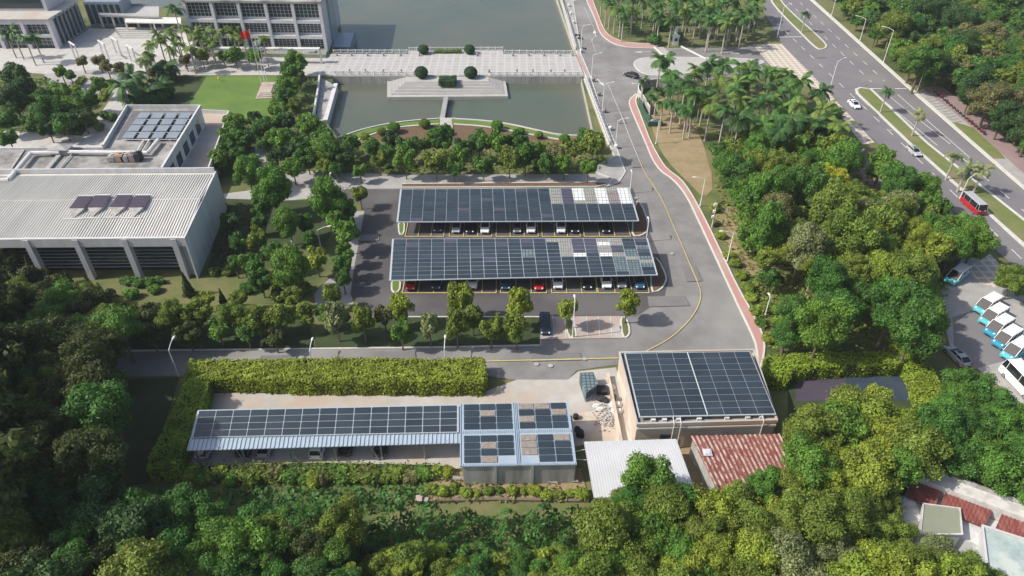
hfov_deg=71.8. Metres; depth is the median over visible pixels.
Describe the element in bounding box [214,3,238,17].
window
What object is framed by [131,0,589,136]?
water
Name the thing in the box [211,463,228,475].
shrub
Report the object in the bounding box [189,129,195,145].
window
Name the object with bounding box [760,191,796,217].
broadleaf tree
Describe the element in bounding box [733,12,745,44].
palm tree
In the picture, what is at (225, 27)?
palm tree
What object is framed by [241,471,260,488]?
shrub
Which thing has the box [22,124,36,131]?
shrub
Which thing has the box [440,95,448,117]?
stepping walkway
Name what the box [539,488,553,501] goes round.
shrub
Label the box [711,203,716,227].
camera pole
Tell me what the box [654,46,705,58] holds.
gate threshold
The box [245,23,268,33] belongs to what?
window
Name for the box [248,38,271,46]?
window
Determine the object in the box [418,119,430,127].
round shrub
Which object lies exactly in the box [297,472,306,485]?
shrub
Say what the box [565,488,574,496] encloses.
shrub
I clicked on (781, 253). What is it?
broadleaf tree
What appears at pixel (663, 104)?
palm tree
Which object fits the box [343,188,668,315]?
parking lot
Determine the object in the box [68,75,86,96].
clipped hedge
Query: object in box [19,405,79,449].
broadleaf tree
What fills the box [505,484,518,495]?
shrub
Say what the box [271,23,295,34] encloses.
window
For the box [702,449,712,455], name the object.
roof hatch
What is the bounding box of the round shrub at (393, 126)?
[386,121,400,132]
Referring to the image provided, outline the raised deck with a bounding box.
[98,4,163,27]
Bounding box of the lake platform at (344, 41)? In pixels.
[332,31,356,51]
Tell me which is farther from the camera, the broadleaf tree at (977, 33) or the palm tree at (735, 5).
the palm tree at (735, 5)
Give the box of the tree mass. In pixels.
[0,0,1023,575]
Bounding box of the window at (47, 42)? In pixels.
[34,38,54,46]
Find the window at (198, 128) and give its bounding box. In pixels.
[195,120,200,135]
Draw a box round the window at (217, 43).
[197,38,219,46]
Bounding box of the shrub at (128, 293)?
[121,288,139,298]
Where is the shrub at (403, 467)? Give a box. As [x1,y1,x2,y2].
[399,464,406,473]
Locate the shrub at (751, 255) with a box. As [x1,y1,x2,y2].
[746,252,758,259]
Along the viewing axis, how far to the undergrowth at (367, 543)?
83.84 m
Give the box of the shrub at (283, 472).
[279,469,285,480]
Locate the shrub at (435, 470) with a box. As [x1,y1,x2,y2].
[431,463,444,475]
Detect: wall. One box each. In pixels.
[312,72,320,116]
[323,83,338,124]
[331,0,592,129]
[429,497,588,502]
[560,0,576,50]
[583,74,610,145]
[606,372,622,440]
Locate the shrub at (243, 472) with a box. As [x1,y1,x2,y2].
[238,467,249,477]
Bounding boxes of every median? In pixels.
[772,0,824,48]
[858,88,1023,241]
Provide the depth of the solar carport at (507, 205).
139.10 m
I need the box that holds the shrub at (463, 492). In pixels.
[458,487,471,498]
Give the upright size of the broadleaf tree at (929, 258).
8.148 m
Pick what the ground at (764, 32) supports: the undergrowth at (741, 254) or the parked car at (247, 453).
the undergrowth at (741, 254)
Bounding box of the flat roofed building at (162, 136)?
[0,105,205,181]
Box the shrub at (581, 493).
[574,487,589,500]
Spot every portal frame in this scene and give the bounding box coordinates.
[68,41,78,57]
[97,40,109,59]
[110,37,122,56]
[125,44,137,64]
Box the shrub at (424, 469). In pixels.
[414,465,432,482]
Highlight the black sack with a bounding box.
[596,396,608,402]
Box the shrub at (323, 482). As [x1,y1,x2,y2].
[318,471,329,485]
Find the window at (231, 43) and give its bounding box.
[223,38,245,46]
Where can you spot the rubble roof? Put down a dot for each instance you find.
(911, 511)
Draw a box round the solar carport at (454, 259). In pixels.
[389,238,657,280]
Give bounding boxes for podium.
[208,50,327,57]
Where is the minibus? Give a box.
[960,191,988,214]
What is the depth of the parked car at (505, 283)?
123.43 m
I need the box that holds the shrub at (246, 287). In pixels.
[238,282,252,292]
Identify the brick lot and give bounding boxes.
[540,316,621,338]
[969,254,999,287]
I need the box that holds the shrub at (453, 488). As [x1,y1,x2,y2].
[448,482,459,495]
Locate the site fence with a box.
[638,97,650,120]
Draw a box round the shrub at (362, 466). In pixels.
[356,463,373,478]
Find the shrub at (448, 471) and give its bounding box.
[442,464,453,478]
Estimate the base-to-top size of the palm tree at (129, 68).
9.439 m
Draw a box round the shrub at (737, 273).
[734,270,747,279]
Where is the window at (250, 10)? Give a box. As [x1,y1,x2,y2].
[240,3,265,18]
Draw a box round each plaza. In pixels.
[0,29,328,75]
[0,92,123,146]
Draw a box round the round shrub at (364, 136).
[360,132,369,140]
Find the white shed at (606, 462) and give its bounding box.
[584,439,693,497]
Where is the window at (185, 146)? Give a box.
[183,140,189,155]
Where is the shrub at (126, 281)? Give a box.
[121,276,132,285]
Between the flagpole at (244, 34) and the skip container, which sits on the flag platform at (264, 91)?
the flagpole at (244, 34)
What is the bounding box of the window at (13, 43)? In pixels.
[7,39,26,46]
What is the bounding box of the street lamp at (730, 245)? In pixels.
[720,230,733,261]
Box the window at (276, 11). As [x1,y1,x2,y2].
[267,3,292,18]
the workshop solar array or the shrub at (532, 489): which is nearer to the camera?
the shrub at (532, 489)
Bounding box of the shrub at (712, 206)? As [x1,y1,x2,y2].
[709,202,721,211]
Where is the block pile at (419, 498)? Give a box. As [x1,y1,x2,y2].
[415,495,427,502]
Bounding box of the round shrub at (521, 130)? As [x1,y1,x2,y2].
[518,127,524,133]
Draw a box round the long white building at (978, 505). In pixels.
[899,469,1023,554]
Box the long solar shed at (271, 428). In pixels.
[187,405,459,463]
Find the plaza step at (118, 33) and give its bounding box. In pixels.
[117,32,164,34]
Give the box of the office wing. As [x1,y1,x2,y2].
[0,0,131,48]
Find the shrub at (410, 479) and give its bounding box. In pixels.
[401,468,419,485]
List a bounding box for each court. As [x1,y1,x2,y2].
[795,377,846,400]
[844,374,909,400]
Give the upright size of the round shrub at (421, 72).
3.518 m
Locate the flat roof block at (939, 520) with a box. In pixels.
[911,503,962,545]
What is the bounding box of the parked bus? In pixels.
[998,358,1023,398]
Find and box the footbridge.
[321,47,583,83]
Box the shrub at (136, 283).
[131,278,145,287]
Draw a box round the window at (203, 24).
[192,22,214,31]
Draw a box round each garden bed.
[207,199,330,273]
[350,140,608,168]
[370,125,607,146]
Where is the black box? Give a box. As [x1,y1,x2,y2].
[596,385,608,394]
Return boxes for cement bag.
[609,401,621,406]
[611,408,622,413]
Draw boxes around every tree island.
[392,281,398,291]
[399,223,403,233]
[567,319,574,336]
[622,317,628,335]
[633,202,646,234]
[652,258,664,290]
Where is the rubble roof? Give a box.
[900,495,919,525]
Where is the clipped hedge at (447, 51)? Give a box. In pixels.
[433,48,461,53]
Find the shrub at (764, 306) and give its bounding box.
[758,302,773,312]
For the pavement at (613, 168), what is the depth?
166.61 m
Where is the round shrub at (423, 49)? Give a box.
[418,44,428,53]
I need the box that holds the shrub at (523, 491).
[518,485,527,495]
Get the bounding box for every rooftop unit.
[106,153,115,162]
[113,152,125,162]
[121,153,129,162]
[126,151,135,162]
[133,151,143,161]
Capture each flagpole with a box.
[240,29,261,85]
[252,36,267,83]
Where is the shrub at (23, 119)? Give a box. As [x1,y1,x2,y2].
[19,116,27,124]
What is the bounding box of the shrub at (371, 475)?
[360,465,381,485]
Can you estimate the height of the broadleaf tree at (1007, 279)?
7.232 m
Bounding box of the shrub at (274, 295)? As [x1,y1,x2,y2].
[268,288,284,302]
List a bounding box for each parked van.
[944,262,971,285]
[972,291,1004,313]
[978,301,1010,324]
[983,313,1015,337]
[990,323,1023,349]
[999,334,1023,359]
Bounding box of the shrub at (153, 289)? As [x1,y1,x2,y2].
[146,283,161,293]
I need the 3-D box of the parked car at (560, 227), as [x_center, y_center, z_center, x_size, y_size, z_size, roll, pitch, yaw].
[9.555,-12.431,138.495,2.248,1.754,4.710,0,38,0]
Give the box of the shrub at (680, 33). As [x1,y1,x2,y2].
[668,30,683,41]
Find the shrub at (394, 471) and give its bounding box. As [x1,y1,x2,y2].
[382,465,402,484]
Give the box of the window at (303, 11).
[294,4,319,19]
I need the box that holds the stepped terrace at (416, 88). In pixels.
[387,77,507,99]
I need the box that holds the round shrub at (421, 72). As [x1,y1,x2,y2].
[415,66,428,78]
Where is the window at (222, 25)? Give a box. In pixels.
[219,23,241,32]
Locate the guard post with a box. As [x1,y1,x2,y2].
[672,26,679,44]
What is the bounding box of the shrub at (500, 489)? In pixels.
[496,486,504,493]
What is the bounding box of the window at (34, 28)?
[27,24,48,32]
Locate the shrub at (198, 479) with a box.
[192,470,207,485]
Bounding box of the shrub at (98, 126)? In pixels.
[94,122,104,130]
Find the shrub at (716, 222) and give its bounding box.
[711,219,719,226]
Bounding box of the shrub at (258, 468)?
[250,464,269,482]
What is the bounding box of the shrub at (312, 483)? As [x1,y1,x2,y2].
[305,471,319,490]
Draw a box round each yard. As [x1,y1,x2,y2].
[188,367,630,468]
[573,410,630,442]
[679,446,705,487]
[939,258,1023,403]
[952,310,1005,368]
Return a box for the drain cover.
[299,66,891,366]
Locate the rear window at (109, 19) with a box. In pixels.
[102,4,112,23]
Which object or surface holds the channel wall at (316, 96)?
on the ground at (764, 32)
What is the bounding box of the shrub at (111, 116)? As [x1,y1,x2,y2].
[105,112,117,121]
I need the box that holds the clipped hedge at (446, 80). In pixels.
[438,75,456,86]
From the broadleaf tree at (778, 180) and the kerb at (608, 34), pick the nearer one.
the broadleaf tree at (778, 180)
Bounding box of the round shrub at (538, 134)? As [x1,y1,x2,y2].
[534,131,542,137]
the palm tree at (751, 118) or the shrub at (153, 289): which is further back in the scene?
the palm tree at (751, 118)
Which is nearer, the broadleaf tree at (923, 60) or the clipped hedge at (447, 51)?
the broadleaf tree at (923, 60)
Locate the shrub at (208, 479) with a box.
[203,470,214,483]
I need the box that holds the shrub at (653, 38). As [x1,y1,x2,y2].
[647,33,661,44]
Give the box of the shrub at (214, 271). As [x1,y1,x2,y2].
[208,266,221,275]
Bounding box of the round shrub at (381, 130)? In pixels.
[376,127,386,134]
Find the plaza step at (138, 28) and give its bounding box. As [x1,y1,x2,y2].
[114,27,174,31]
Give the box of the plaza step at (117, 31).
[116,29,174,32]
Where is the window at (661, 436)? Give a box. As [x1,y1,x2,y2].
[660,435,670,438]
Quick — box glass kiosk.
[579,372,597,401]
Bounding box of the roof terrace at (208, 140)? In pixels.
[181,109,229,174]
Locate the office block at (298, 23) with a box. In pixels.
[181,0,340,51]
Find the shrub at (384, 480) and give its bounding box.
[378,470,389,483]
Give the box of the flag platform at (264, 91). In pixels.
[256,82,276,98]
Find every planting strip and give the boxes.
[120,314,311,349]
[315,317,539,347]
[402,182,606,186]
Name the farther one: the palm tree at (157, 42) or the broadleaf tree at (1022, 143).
the palm tree at (157, 42)
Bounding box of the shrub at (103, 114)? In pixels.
[99,110,108,119]
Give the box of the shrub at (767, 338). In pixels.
[761,332,773,343]
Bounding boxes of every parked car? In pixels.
[193,451,212,460]
[235,449,251,456]
[255,449,272,457]
[308,447,325,458]
[337,447,352,455]
[373,446,388,456]
[404,281,416,289]
[431,280,441,288]
[432,223,443,231]
[451,222,461,232]
[464,222,475,232]
[466,279,478,288]
[480,222,489,232]
[500,279,511,288]
[511,222,522,232]
[525,222,536,232]
[533,278,544,289]
[538,312,551,334]
[551,278,563,288]
[555,222,566,232]
[569,222,580,232]
[581,277,592,288]
[600,222,611,232]
[600,277,611,287]
[614,276,627,287]
[632,276,645,288]
[943,345,972,366]
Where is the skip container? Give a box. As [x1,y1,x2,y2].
[647,119,662,125]
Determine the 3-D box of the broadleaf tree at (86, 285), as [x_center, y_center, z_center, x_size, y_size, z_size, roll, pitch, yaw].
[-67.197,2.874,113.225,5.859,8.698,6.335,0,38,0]
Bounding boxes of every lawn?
[112,377,177,484]
[160,76,206,104]
[189,76,276,118]
[787,381,911,420]
[954,122,1005,158]
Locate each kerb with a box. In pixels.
[123,316,540,351]
[338,118,593,139]
[391,281,400,292]
[398,223,404,234]
[402,181,607,187]
[564,0,625,186]
[564,318,576,337]
[576,55,587,76]
[586,0,661,47]
[620,317,629,337]
[629,94,764,366]
[632,201,648,236]
[633,57,763,75]
[650,257,666,292]
[771,0,826,49]
[810,0,1023,189]
[855,87,1023,245]
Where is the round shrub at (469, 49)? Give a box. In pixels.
[464,44,474,53]
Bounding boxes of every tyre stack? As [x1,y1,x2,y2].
[573,413,578,419]
[576,428,583,437]
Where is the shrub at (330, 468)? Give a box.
[327,463,336,476]
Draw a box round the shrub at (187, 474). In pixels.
[179,464,201,481]
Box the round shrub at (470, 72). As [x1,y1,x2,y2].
[464,66,476,78]
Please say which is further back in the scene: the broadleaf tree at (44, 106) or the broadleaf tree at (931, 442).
the broadleaf tree at (44, 106)
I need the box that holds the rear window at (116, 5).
[115,4,124,23]
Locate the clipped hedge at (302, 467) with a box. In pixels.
[185,457,442,487]
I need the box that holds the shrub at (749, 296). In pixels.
[744,291,757,301]
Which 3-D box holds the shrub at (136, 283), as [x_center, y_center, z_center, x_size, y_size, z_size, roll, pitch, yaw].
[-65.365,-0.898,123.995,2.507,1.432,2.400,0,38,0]
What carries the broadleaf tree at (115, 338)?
on the ground at (764, 32)
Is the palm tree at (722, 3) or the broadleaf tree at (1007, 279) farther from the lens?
the palm tree at (722, 3)
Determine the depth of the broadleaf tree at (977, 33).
201.09 m
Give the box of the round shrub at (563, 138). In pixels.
[558,134,569,142]
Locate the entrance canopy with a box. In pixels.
[125,17,184,33]
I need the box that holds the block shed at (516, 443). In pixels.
[460,402,576,484]
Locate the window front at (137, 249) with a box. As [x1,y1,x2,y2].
[4,247,179,270]
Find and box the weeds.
[426,474,590,503]
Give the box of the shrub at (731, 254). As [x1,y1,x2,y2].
[721,250,735,259]
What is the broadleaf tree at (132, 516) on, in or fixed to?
on the ground at (764, 32)
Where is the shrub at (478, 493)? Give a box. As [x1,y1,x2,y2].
[473,489,481,497]
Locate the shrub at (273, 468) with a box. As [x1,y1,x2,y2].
[262,460,285,480]
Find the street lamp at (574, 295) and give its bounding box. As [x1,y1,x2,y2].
[572,294,575,336]
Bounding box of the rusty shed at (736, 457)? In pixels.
[689,434,786,496]
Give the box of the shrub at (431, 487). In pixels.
[424,482,438,494]
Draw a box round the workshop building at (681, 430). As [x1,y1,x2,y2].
[617,349,777,446]
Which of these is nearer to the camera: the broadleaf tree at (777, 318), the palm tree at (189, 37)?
the broadleaf tree at (777, 318)
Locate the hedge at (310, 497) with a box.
[122,483,427,517]
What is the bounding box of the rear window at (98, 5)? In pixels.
[96,4,106,23]
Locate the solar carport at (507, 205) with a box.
[397,188,638,224]
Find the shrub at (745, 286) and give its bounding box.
[740,281,755,292]
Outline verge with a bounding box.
[918,88,1023,184]
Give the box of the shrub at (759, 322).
[754,317,766,327]
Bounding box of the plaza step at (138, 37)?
[120,36,170,37]
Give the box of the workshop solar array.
[624,351,775,417]
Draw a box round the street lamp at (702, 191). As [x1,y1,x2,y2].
[693,176,704,206]
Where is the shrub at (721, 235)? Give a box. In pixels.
[714,231,726,239]
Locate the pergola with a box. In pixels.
[190,46,322,63]
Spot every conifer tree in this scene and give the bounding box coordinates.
[24,255,43,277]
[44,264,53,274]
[63,269,73,281]
[181,272,195,297]
[218,288,227,303]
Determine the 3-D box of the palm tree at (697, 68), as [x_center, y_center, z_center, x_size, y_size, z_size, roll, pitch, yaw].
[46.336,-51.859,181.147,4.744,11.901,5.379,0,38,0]
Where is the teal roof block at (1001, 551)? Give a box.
[972,524,1023,575]
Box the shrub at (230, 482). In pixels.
[220,472,237,486]
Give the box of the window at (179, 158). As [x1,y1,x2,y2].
[176,151,183,167]
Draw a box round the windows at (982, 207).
[962,192,987,211]
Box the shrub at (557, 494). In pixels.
[553,489,565,499]
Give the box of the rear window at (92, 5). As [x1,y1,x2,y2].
[90,4,100,23]
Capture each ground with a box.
[0,0,1023,575]
[119,249,336,306]
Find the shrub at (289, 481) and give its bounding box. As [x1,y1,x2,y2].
[281,467,299,484]
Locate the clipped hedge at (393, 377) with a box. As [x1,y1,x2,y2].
[186,356,488,396]
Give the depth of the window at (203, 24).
214.41 m
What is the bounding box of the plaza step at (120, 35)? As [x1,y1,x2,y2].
[119,34,168,36]
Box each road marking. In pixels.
[402,160,700,361]
[542,4,1023,337]
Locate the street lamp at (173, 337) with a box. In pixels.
[168,335,179,376]
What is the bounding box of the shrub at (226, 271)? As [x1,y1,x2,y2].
[221,267,234,275]
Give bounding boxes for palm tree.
[0,30,16,57]
[2,23,24,58]
[14,32,36,65]
[28,32,44,62]
[103,79,141,102]
[115,63,146,90]
[122,88,154,106]
[132,82,167,104]
[135,54,152,83]
[140,49,156,64]
[141,40,157,63]
[146,75,175,98]
[149,27,165,43]
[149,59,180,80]
[151,35,166,59]
[158,30,170,59]
[162,3,185,41]
[162,26,177,56]
[162,44,179,65]
[167,31,182,63]
[170,42,186,68]
[178,24,190,45]
[181,43,196,73]
[187,28,200,61]
[192,35,208,63]
[193,25,204,45]
[199,25,213,59]
[203,37,219,67]
[209,29,224,50]
[220,26,231,46]
[224,29,239,61]
[228,25,241,46]
[235,30,250,64]
[256,35,269,66]
[599,0,606,25]
[604,0,616,29]
[607,6,620,33]
[612,4,629,36]
[616,5,631,41]
[627,0,640,26]
[627,5,639,33]
[637,0,653,30]
[637,75,650,101]
[644,92,659,115]
[648,6,660,32]
[649,51,669,95]
[650,55,671,72]
[650,87,662,115]
[651,0,666,32]
[652,10,668,36]
[655,98,668,129]
[656,51,675,66]
[657,69,682,102]
[660,78,682,114]
[663,15,681,47]
[665,99,682,133]
[667,0,683,31]
[669,0,683,31]
[672,84,685,117]
[674,75,695,123]
[675,101,696,139]
[677,3,694,39]
[681,86,700,131]
[682,9,694,36]
[683,73,705,86]
[684,89,705,137]
[686,63,704,79]
[687,0,698,32]
[689,12,703,45]
[693,88,711,121]
[695,0,712,39]
[695,90,710,125]
[698,0,714,31]
[699,54,721,89]
[699,85,720,118]
[699,93,721,141]
[700,16,720,51]
[704,14,721,47]
[707,7,720,36]
[707,60,728,94]
[707,72,729,93]
[711,10,724,41]
[712,103,738,142]
[713,57,736,102]
[714,0,728,32]
[717,16,736,53]
[721,10,740,46]
[723,109,756,143]
[725,72,750,124]
[725,81,747,132]
[726,0,740,8]
[727,92,752,139]
[728,0,741,8]
[730,8,747,36]
[732,61,746,74]
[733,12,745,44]
[733,106,757,131]
[735,13,751,49]
[736,59,761,72]
[738,60,759,99]
[739,61,762,111]
[741,71,759,109]
[743,6,760,40]
[745,1,761,33]
[748,95,774,118]
[750,0,766,33]
[751,114,775,133]
[752,113,777,126]
[757,64,778,104]
[758,92,782,115]
[761,64,780,92]
[761,82,788,115]
[764,118,793,148]
[768,96,790,119]
[770,110,782,123]
[772,79,792,91]
[773,67,788,86]
[778,67,798,101]
[778,113,808,136]
[780,89,802,112]
[783,95,811,116]
[787,71,813,95]
[800,11,810,31]
[801,113,830,140]
[807,82,835,106]
[809,97,839,147]
[823,101,845,117]
[823,115,843,133]
[827,107,842,115]
[827,117,855,136]
[836,111,846,119]
[879,85,894,112]
[911,106,928,135]
[944,152,965,179]
[954,157,980,191]
[972,161,995,191]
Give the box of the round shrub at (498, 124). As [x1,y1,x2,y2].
[491,120,503,129]
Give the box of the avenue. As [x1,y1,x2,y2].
[762,0,1023,267]
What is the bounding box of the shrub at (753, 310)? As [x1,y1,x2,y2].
[749,306,761,315]
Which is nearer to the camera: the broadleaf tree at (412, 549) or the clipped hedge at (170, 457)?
the broadleaf tree at (412, 549)
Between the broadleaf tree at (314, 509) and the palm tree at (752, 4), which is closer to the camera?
the broadleaf tree at (314, 509)
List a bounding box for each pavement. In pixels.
[565,0,624,185]
[587,0,656,47]
[630,94,762,363]
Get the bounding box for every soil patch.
[646,98,712,194]
[715,206,782,275]
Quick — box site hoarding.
[637,79,666,114]
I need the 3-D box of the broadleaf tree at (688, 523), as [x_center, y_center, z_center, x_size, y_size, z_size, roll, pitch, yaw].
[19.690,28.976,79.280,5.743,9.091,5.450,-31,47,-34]
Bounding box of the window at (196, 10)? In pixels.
[186,2,211,17]
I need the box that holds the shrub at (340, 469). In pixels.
[334,464,350,485]
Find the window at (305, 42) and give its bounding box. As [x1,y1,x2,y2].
[301,39,324,49]
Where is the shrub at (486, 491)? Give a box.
[482,486,494,495]
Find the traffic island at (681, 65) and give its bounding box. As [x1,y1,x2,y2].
[635,57,762,74]
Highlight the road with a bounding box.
[110,0,820,379]
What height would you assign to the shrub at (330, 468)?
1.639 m
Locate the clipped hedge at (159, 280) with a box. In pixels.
[118,275,165,284]
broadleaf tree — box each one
[0,83,30,117]
[0,293,26,324]
[0,313,75,354]
[0,318,24,340]
[0,324,19,345]
[0,338,36,372]
[0,420,26,435]
[0,499,41,555]
[0,535,55,575]
[0,548,88,575]
[4,274,30,289]
[5,363,34,399]
[6,282,34,311]
[7,388,55,452]
[11,432,57,482]
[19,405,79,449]
[20,303,66,326]
[21,294,45,316]
[23,350,63,379]
[27,94,71,122]
[28,281,54,296]
[33,373,67,411]
[35,277,80,316]
[40,467,126,531]
[47,511,98,571]
[50,331,117,382]
[50,427,108,468]
[51,426,128,495]
[53,277,84,303]
[57,321,90,355]
[57,378,133,463]
[59,358,128,440]
[63,289,111,319]
[66,524,111,570]
[68,312,92,323]
[70,281,108,299]
[78,536,131,575]
[79,320,120,330]
[82,302,122,319]
[86,493,172,553]
[87,304,145,363]
[87,325,127,392]
[93,534,189,575]
[100,487,179,543]
[101,544,118,566]
[109,297,127,306]
[141,524,193,575]
[153,297,186,332]
[164,480,228,547]
[180,514,243,575]
[195,548,261,575]
[214,299,250,328]
[214,514,291,575]
[232,153,262,191]
[233,498,279,536]
[249,162,292,209]
[259,507,301,549]
[259,551,296,575]
[260,558,291,575]
[269,242,311,287]
[270,206,300,241]
[274,501,324,538]
[283,511,321,561]
[289,554,334,575]
[301,524,332,560]
[305,174,347,219]
[309,132,339,159]
[311,487,368,546]
[319,536,351,569]
[326,564,361,575]
[338,545,358,567]
[364,551,393,575]
[388,538,428,575]
[395,572,422,575]
[423,540,448,572]
[426,557,458,575]
[450,555,496,575]
[452,554,470,565]
[469,552,492,572]
[495,568,505,575]
[498,559,529,575]
[507,546,532,570]
[527,569,545,575]
[547,564,570,575]
[549,541,575,564]
[552,550,612,575]
[557,548,581,574]
[571,497,634,553]
[592,539,634,575]
[606,563,627,575]
[609,485,649,510]
[612,486,647,509]
[613,500,645,535]
[614,503,636,532]
[619,450,686,512]
[619,526,656,566]
[619,551,658,575]
[627,507,681,561]
[641,481,689,525]
[652,481,698,520]
[652,555,695,574]
[657,560,693,575]
[663,529,698,563]
[667,510,708,545]
[684,530,734,575]
[688,563,727,575]
[690,482,739,530]
[693,509,742,556]
[705,483,749,514]
[711,148,741,187]
[717,152,758,205]
[720,545,776,575]
[724,478,756,511]
[727,177,748,200]
[729,525,781,573]
[730,497,777,542]
[734,198,765,230]
[738,207,758,220]
[742,131,778,159]
[742,146,784,173]
[744,464,782,504]
[748,200,787,251]
[750,164,797,203]
[753,492,782,521]
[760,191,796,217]
[763,243,790,268]
[766,127,790,152]
[766,525,816,575]
[769,502,802,534]
[770,147,789,167]
[770,466,807,496]
[771,293,793,324]
[771,322,804,353]
[773,552,827,575]
[776,292,808,352]
[779,427,840,490]
[780,486,847,549]
[780,487,820,517]
[781,151,810,170]
[781,429,797,455]
[782,403,849,445]
[786,161,828,206]
[786,217,805,252]
[788,220,831,286]
[790,402,830,434]
[793,295,855,357]
[799,542,851,575]
[800,148,821,166]
[800,252,827,293]
[803,295,821,331]
[804,251,844,294]
[805,253,850,298]
[807,178,860,224]
[808,458,855,501]
[816,433,852,472]
[817,220,833,247]
[819,396,871,447]
[819,485,877,539]
[821,286,867,325]
[821,550,883,575]
[824,137,865,172]
[824,382,872,411]
[826,201,883,255]
[826,532,859,564]
[832,251,870,259]
[833,392,901,437]
[838,179,871,200]
[838,249,871,283]
[839,439,902,497]
[842,278,872,315]
[843,486,888,533]
[847,383,900,415]
[847,534,870,562]
[854,538,885,569]
[855,414,917,454]
[856,197,881,218]
[861,198,910,243]
[863,247,902,281]
[865,530,898,553]
[865,545,938,575]
[866,229,893,250]
[866,276,925,351]
[868,272,905,321]
[870,491,905,537]
[871,233,897,253]
[872,513,920,544]
[875,7,913,53]
[875,225,889,231]
[879,163,921,192]
[879,444,928,496]
[881,190,921,215]
[883,417,955,482]
[884,216,911,249]
[884,246,903,273]
[886,194,917,222]
[888,296,945,374]
[888,545,932,570]
[891,250,937,289]
[892,9,924,38]
[895,42,930,83]
[895,407,929,423]
[895,541,945,564]
[899,44,950,93]
[900,217,933,247]
[900,244,920,258]
[905,0,940,25]
[907,268,941,295]
[907,401,968,446]
[908,282,940,300]
[914,171,943,194]
[915,33,945,52]
[915,209,951,232]
[919,531,961,555]
[922,551,987,575]
[924,254,940,278]
[930,388,976,415]
[931,0,955,31]
[933,33,969,76]
[933,298,951,330]
[935,426,984,482]
[937,366,999,403]
[937,380,982,406]
[938,2,981,28]
[938,6,960,27]
[938,408,987,437]
[939,227,974,275]
[942,548,992,575]
[951,27,983,55]
[955,64,1001,114]
[956,29,981,48]
[959,0,993,9]
[959,403,1008,439]
[960,214,989,235]
[960,221,1001,263]
[960,376,1017,412]
[966,80,1017,128]
[970,434,1009,481]
[973,19,1011,40]
[973,441,1022,497]
[975,7,1002,25]
[977,401,1016,439]
[983,559,1006,575]
[986,55,1023,68]
[986,97,1023,139]
[989,0,1007,6]
[993,262,1023,299]
[998,428,1023,451]
[1001,34,1023,53]
[1002,402,1023,435]
[1003,450,1023,504]
[1005,440,1023,492]
[1006,109,1023,156]
[1010,31,1023,37]
[1011,60,1023,70]
[1014,70,1023,84]
[1014,87,1023,105]
[1018,38,1023,54]
[1018,139,1023,149]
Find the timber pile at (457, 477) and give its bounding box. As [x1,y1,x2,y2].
[453,476,462,479]
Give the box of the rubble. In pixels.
[592,403,618,431]
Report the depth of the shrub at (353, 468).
91.14 m
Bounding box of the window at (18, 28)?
[0,24,22,32]
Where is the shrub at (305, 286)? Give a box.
[297,280,311,295]
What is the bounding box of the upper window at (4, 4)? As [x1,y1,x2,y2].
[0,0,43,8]
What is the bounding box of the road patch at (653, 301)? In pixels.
[259,52,877,360]
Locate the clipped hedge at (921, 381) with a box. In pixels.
[887,344,940,409]
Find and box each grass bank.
[339,119,439,138]
[426,468,585,498]
[452,119,558,137]
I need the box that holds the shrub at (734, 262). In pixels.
[728,258,741,266]
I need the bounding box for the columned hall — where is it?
[0,167,226,279]
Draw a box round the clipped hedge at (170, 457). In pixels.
[145,372,213,482]
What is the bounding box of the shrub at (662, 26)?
[651,20,669,30]
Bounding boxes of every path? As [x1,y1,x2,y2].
[44,69,127,98]
[223,187,345,199]
[254,145,610,188]
[314,278,337,314]
[317,78,332,120]
[339,211,363,304]
[440,118,452,127]
[859,161,954,214]
[922,86,1023,172]
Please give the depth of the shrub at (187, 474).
91.31 m
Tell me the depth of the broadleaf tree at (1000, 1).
225.28 m
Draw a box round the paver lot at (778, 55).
[753,44,873,144]
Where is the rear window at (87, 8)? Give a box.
[84,4,94,23]
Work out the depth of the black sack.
102.29 m
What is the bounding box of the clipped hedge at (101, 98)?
[98,79,113,101]
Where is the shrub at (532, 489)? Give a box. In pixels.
[527,484,542,496]
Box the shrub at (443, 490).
[437,483,449,496]
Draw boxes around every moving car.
[623,71,639,78]
[847,99,860,108]
[906,145,921,155]
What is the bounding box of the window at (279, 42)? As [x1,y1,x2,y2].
[275,39,297,46]
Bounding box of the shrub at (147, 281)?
[144,277,154,286]
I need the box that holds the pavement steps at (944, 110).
[925,97,961,122]
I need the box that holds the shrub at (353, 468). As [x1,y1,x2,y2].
[348,462,361,482]
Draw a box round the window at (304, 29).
[298,24,321,34]
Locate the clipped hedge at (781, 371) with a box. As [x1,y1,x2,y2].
[761,350,918,390]
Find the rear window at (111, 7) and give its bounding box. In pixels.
[108,4,118,23]
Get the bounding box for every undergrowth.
[0,77,96,135]
[208,201,254,274]
[221,123,356,173]
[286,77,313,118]
[347,501,583,562]
[352,139,607,173]
[582,483,960,575]
[615,13,757,31]
[714,131,880,251]
[717,200,774,334]
[747,259,952,350]
[899,404,1016,495]
[933,24,957,95]
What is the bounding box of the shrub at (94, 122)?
[87,117,98,125]

